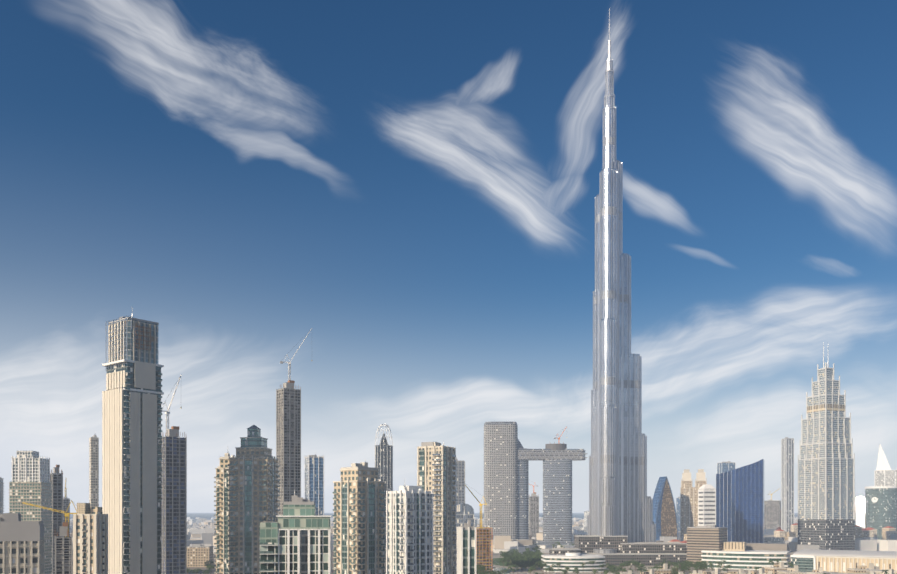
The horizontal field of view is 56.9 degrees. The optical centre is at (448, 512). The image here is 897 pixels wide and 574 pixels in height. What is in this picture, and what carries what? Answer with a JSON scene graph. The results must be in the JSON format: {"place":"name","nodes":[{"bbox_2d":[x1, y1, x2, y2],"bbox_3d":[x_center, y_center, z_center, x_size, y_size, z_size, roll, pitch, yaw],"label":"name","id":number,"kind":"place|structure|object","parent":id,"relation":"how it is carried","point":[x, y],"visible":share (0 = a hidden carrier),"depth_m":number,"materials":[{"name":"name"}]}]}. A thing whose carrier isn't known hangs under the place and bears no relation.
{"place":"outdoors","nodes":[
{"label":"outdoors","id":0,"kind":"place"},
{"bbox_2d":[0,477,3,513],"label":"tower","id":1,"kind":"structure","parent":0,"point":[1,496],"depth_m":1008.86,"materials":[{"name":"grey glass"}]},
{"bbox_2d":[0,513,43,573],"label":"block","id":2,"kind":"structure","parent":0,"point":[21,547],"depth_m":279.20,"materials":[{"name":"concrete"}]},
{"bbox_2d":[161,375,186,573],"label":"tower under construction","id":3,"kind":"structure","parent":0,"point":[174,505],"depth_m":798.97,"materials":[{"name":"concrete"}]},
{"bbox_2d":[187,543,212,566],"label":"building","id":4,"kind":"structure","parent":0,"point":[198,555],"depth_m":1120.66,"materials":[{"name":"concrete"}]},
{"bbox_2d":[214,451,234,573],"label":"tower","id":5,"kind":"structure","parent":0,"point":[221,520],"depth_m":593.72,"materials":[{"name":"beige concrete"}]},
{"bbox_2d":[228,425,279,573],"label":"tower","id":6,"kind":"structure","parent":0,"point":[253,480],"depth_m":555.08,"materials":[{"name":"green glass"}]},
{"bbox_2d":[276,328,311,514],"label":"tower under construction","id":7,"kind":"structure","parent":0,"point":[288,425],"depth_m":1000.85,"materials":[{"name":"concrete"}]},
{"bbox_2d":[259,490,330,573],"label":"building","id":8,"kind":"structure","parent":0,"point":[295,538],"depth_m":326.59,"materials":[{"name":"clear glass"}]},
{"bbox_2d":[72,523,574,573],"bbox_3d":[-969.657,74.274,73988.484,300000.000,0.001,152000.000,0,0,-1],"label":"ground","id":9,"kind":"structure","parent":0,"point":[214,560],"depth_m":1112.43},
{"bbox_2d":[8,451,52,573],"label":"high-rise building","id":10,"kind":"structure","parent":9,"relation":"on","point":[30,483],"depth_m":891.05,"materials":[{"name":"beige concrete"}]},
{"bbox_2d":[22,500,76,573],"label":"tower crane","id":11,"kind":"object","parent":9,"relation":"on","point":[63,555],"visible":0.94,"depth_m":594.91,"materials":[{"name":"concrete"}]},
{"bbox_2d":[50,465,62,573],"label":"tower shell","id":12,"kind":"object","parent":9,"relation":"on","point":[56,478],"visible":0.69,"depth_m":942.51,"materials":[{"name":"concrete"}]},
{"bbox_2d":[63,481,69,536],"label":"tower","id":13,"kind":"structure","parent":9,"relation":"on","point":[66,504],"depth_m":1490.18,"materials":[{"name":"metal"}]},
{"bbox_2d":[73,503,107,573],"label":"apartment tower","id":14,"kind":"structure","parent":9,"relation":"on","point":[90,540],"depth_m":413.07,"materials":[{"name":"beige concrete"}]},
{"bbox_2d":[89,434,98,506],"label":"slim tower","id":15,"kind":"structure","parent":9,"relation":"on","point":[94,470],"depth_m":1091.75,"materials":[{"name":"concrete"}]},
{"bbox_2d":[102,314,163,573],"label":"finned tower","id":16,"kind":"structure","parent":9,"relation":"on","point":[131,449],"depth_m":500.51,"materials":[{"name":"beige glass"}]},
{"bbox_2d":[191,568,201,573],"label":"tree","id":17,"kind":"object","parent":9,"relation":"on","point":[197,570],"visible":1,"depth_m":946.21,"materials":[{"name":"green plant"}]},
{"bbox_2d":[204,560,213,568],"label":"tree","id":18,"kind":"object","parent":9,"relation":"on","point":[208,563],"visible":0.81,"depth_m":1039.90,"materials":[{"name":"green plant"}]},
{"bbox_2d":[205,565,214,569],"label":"tree","id":19,"kind":"object","parent":9,"relation":"on","point":[210,566],"visible":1,"depth_m":1003.92,"materials":[{"name":"green plant"}]},
{"bbox_2d":[305,451,323,514],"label":"high-rise building","id":20,"kind":"structure","parent":9,"relation":"on","point":[314,478],"depth_m":897.14,"materials":[{"name":"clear glass"}]},
{"bbox_2d":[375,424,392,559],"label":"skyscraper","id":21,"kind":"structure","parent":9,"relation":"on","point":[383,457],"depth_m":1295.93,"materials":[{"name":"grey glass"}]},
{"bbox_2d":[386,483,432,573],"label":"apartment tower","id":22,"kind":"structure","parent":9,"relation":"on","point":[409,529],"depth_m":420.07,"materials":[{"name":"grey concrete"}]},
{"bbox_2d":[417,442,455,573],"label":"beige tower","id":23,"kind":"structure","parent":9,"relation":"on","point":[436,468],"depth_m":559.44,"materials":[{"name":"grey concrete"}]},
{"bbox_2d":[456,454,464,504],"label":"high-rise building","id":24,"kind":"structure","parent":9,"relation":"on","point":[460,482],"depth_m":996.91,"materials":[{"name":"glass"}]},
{"bbox_2d":[457,509,476,573],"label":"high-rise building","id":25,"kind":"structure","parent":9,"relation":"on","point":[467,548],"depth_m":295.28,"materials":[{"name":"concrete"}]},
{"bbox_2d":[465,485,491,573],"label":"building with crane","id":26,"kind":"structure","parent":9,"relation":"on","point":[484,543],"depth_m":1000.89,"materials":[{"name":"concrete"}]},
{"bbox_2d":[70,517,896,553],"bbox_3d":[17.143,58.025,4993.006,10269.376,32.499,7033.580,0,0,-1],"label":"low-rise buildings","id":27,"kind":"structure","parent":9,"relation":"on","point":[203,533],"depth_m":1674.35,"materials":[{"name":"beige concrete"}]},
{"bbox_2d":[529,484,538,536],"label":"high-rise building","id":28,"kind":"structure","parent":9,"relation":"on","point":[533,514],"depth_m":2199.58,"materials":[{"name":"concrete"}]},
{"bbox_2d":[572,529,586,540],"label":"building","id":29,"kind":"structure","parent":9,"relation":"on","point":[574,531],"depth_m":1789.77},
{"bbox_2d":[584,511,588,525],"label":"tower","id":30,"kind":"structure","parent":9,"relation":"on","point":[586,513],"depth_m":3515.55,"materials":[{"name":"concrete"}]},
{"bbox_2d":[487,551,795,573],"bbox_3d":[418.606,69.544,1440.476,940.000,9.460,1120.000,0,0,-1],"label":"trees","id":31,"kind":"object","parent":9,"relation":"on","point":[495,563],"visible":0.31,"depth_m":1073.53,"materials":[{"name":"plant"}]},
{"bbox_2d":[498,558,507,566],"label":"tree","id":32,"kind":"object","parent":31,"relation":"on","point":[502,559],"visible":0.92,"depth_m":1115.46,"materials":[{"name":"green plant"}]},
{"bbox_2d":[484,422,528,539],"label":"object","id":33,"kind":"structure","parent":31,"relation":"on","point":[506,485],"depth_m":1699.82,"materials":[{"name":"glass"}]},
{"bbox_2d":[512,557,520,566],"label":"tree","id":34,"kind":"object","parent":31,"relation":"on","point":[517,562],"visible":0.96,"depth_m":1054.88,"materials":[{"name":"green plant"}]},
{"bbox_2d":[535,428,573,547],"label":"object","id":35,"kind":"structure","parent":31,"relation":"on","point":[557,500],"depth_m":1702.46,"materials":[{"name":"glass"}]},
{"bbox_2d":[518,449,587,460],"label":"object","id":36,"kind":"structure","parent":35,"relation":"attached to","point":[550,454],"depth_m":1706.28,"materials":[{"name":"grey glass"}]},
{"bbox_2d":[541,552,605,571],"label":"lake pavilion","id":37,"kind":"structure","parent":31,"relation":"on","point":[571,560],"depth_m":1029.04,"materials":[{"name":"white concrete"}]},
{"bbox_2d":[565,8,655,553],"bbox_3d":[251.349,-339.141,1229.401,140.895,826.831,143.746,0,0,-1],"label":"skyscraper","id":38,"kind":"structure","parent":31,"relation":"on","point":[620,502],"depth_m":1228.86,"materials":[{"name":"metal"}]},
{"bbox_2d":[549,535,686,565],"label":"burj podium terraces","id":39,"kind":"object","parent":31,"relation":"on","point":[649,553],"visible":0.52,"depth_m":1166.53,"materials":[{"name":"grey concrete"}]},
{"bbox_2d":[653,476,677,539],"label":"skyscraper","id":40,"kind":"structure","parent":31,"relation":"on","point":[664,516],"depth_m":1760.46,"materials":[{"name":"blue glass"}]},
{"bbox_2d":[680,469,706,540],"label":"twin-topped tower","id":41,"kind":"structure","parent":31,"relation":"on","point":[688,505],"depth_m":1813.26,"materials":[{"name":"concrete"}]},
{"bbox_2d":[697,561,706,569],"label":"tree","id":42,"kind":"object","parent":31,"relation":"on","point":[701,565],"visible":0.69,"depth_m":994.09,"materials":[{"name":"green plant"}]},
{"bbox_2d":[686,523,727,563],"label":"office building","id":43,"kind":"structure","parent":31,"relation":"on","point":[712,537],"depth_m":1120.42,"materials":[{"name":"concrete"}]},
{"bbox_2d":[698,484,715,525],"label":"white banded tower","id":44,"kind":"structure","parent":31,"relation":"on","point":[706,504],"depth_m":1704.50,"materials":[{"name":"white concrete"}]},
{"bbox_2d":[717,461,735,473],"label":"building","id":45,"kind":"structure","parent":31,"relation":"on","point":[722,467],"depth_m":1903.88,"materials":[{"name":"blue glass"}]},
{"bbox_2d":[716,459,763,542],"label":"blue glass tower","id":46,"kind":"structure","parent":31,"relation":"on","point":[740,503],"depth_m":1514.74,"materials":[{"name":"glass"}]},
{"bbox_2d":[701,550,790,569],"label":"mall terraces","id":47,"kind":"object","parent":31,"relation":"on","point":[749,560],"visible":0.88,"depth_m":1074.15,"materials":[{"name":"white concrete"}]},
{"bbox_2d":[722,542,745,550],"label":"low-rise building","id":48,"kind":"structure","parent":47,"relation":"on","point":[733,546],"depth_m":1107.15,"materials":[{"name":"beige concrete"}]},
{"bbox_2d":[746,543,788,550],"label":"low-rise building","id":49,"kind":"structure","parent":47,"relation":"on","point":[770,546],"depth_m":1120.13,"materials":[{"name":"grey concrete"}]},
{"bbox_2d":[798,342,854,549],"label":"skyscraper","id":50,"kind":"structure","parent":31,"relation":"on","point":[826,490],"depth_m":1525.27,"materials":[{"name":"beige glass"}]},
{"bbox_2d":[676,497,679,530],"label":"tower","id":51,"kind":"structure","parent":9,"relation":"on","point":[678,508],"depth_m":2404.16,"materials":[{"name":"blue glass"}]},
{"bbox_2d":[611,562,896,573],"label":"old town","id":52,"kind":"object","parent":9,"relation":"on","point":[779,568],"visible":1,"depth_m":892.58},
{"bbox_2d":[764,489,780,528],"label":"tower","id":53,"kind":"structure","parent":9,"relation":"on","point":[772,514],"depth_m":2519.03,"materials":[{"name":"concrete"}]},
{"bbox_2d":[668,523,896,545],"bbox_3d":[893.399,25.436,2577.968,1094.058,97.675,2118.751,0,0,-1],"label":"buildings","id":54,"kind":"structure","parent":9,"relation":"on","point":[887,531],"depth_m":1865.69,"materials":[{"name":"beige concrete"}]},
{"bbox_2d":[781,437,793,531],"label":"slim white tower","id":55,"kind":"structure","parent":9,"relation":"on","point":[787,482],"depth_m":2008.10,"materials":[{"name":"grey concrete"}]},
{"bbox_2d":[855,496,864,528],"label":"white tower","id":56,"kind":"structure","parent":9,"relation":"on","point":[860,511],"depth_m":2211.89,"materials":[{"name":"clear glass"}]},
{"bbox_2d":[865,486,896,539],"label":"office building","id":57,"kind":"structure","parent":9,"relation":"on","point":[880,507],"depth_m":2030.22,"materials":[{"name":"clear glass"}]},
{"bbox_2d":[874,445,896,485],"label":"pointed tower","id":58,"kind":"structure","parent":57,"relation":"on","point":[885,474],"depth_m":2647.91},
{"bbox_2d":[333,459,384,573],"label":"tower","id":59,"kind":"structure","parent":0,"point":[358,516],"depth_m":481.21,"materials":[{"name":"beige concrete"}]},
{"bbox_2d":[3,513,797,518],"bbox_3d":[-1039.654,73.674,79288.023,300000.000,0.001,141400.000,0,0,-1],"label":"sea","id":60,"kind":"structure","parent":0,"point":[211,515],"depth_m":18578.39,"materials":[{"name":"blue liquid"}]},
{"bbox_2d":[456,503,473,573],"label":"building","id":61,"kind":"structure","parent":0,"point":[469,511],"depth_m":695.55,"materials":[{"name":"grey glass"}]},
{"bbox_2d":[790,549,896,572],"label":"mall hall","id":62,"kind":"structure","parent":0,"point":[810,560],"depth_m":993.60,"materials":[{"name":"stone"}]}
]}

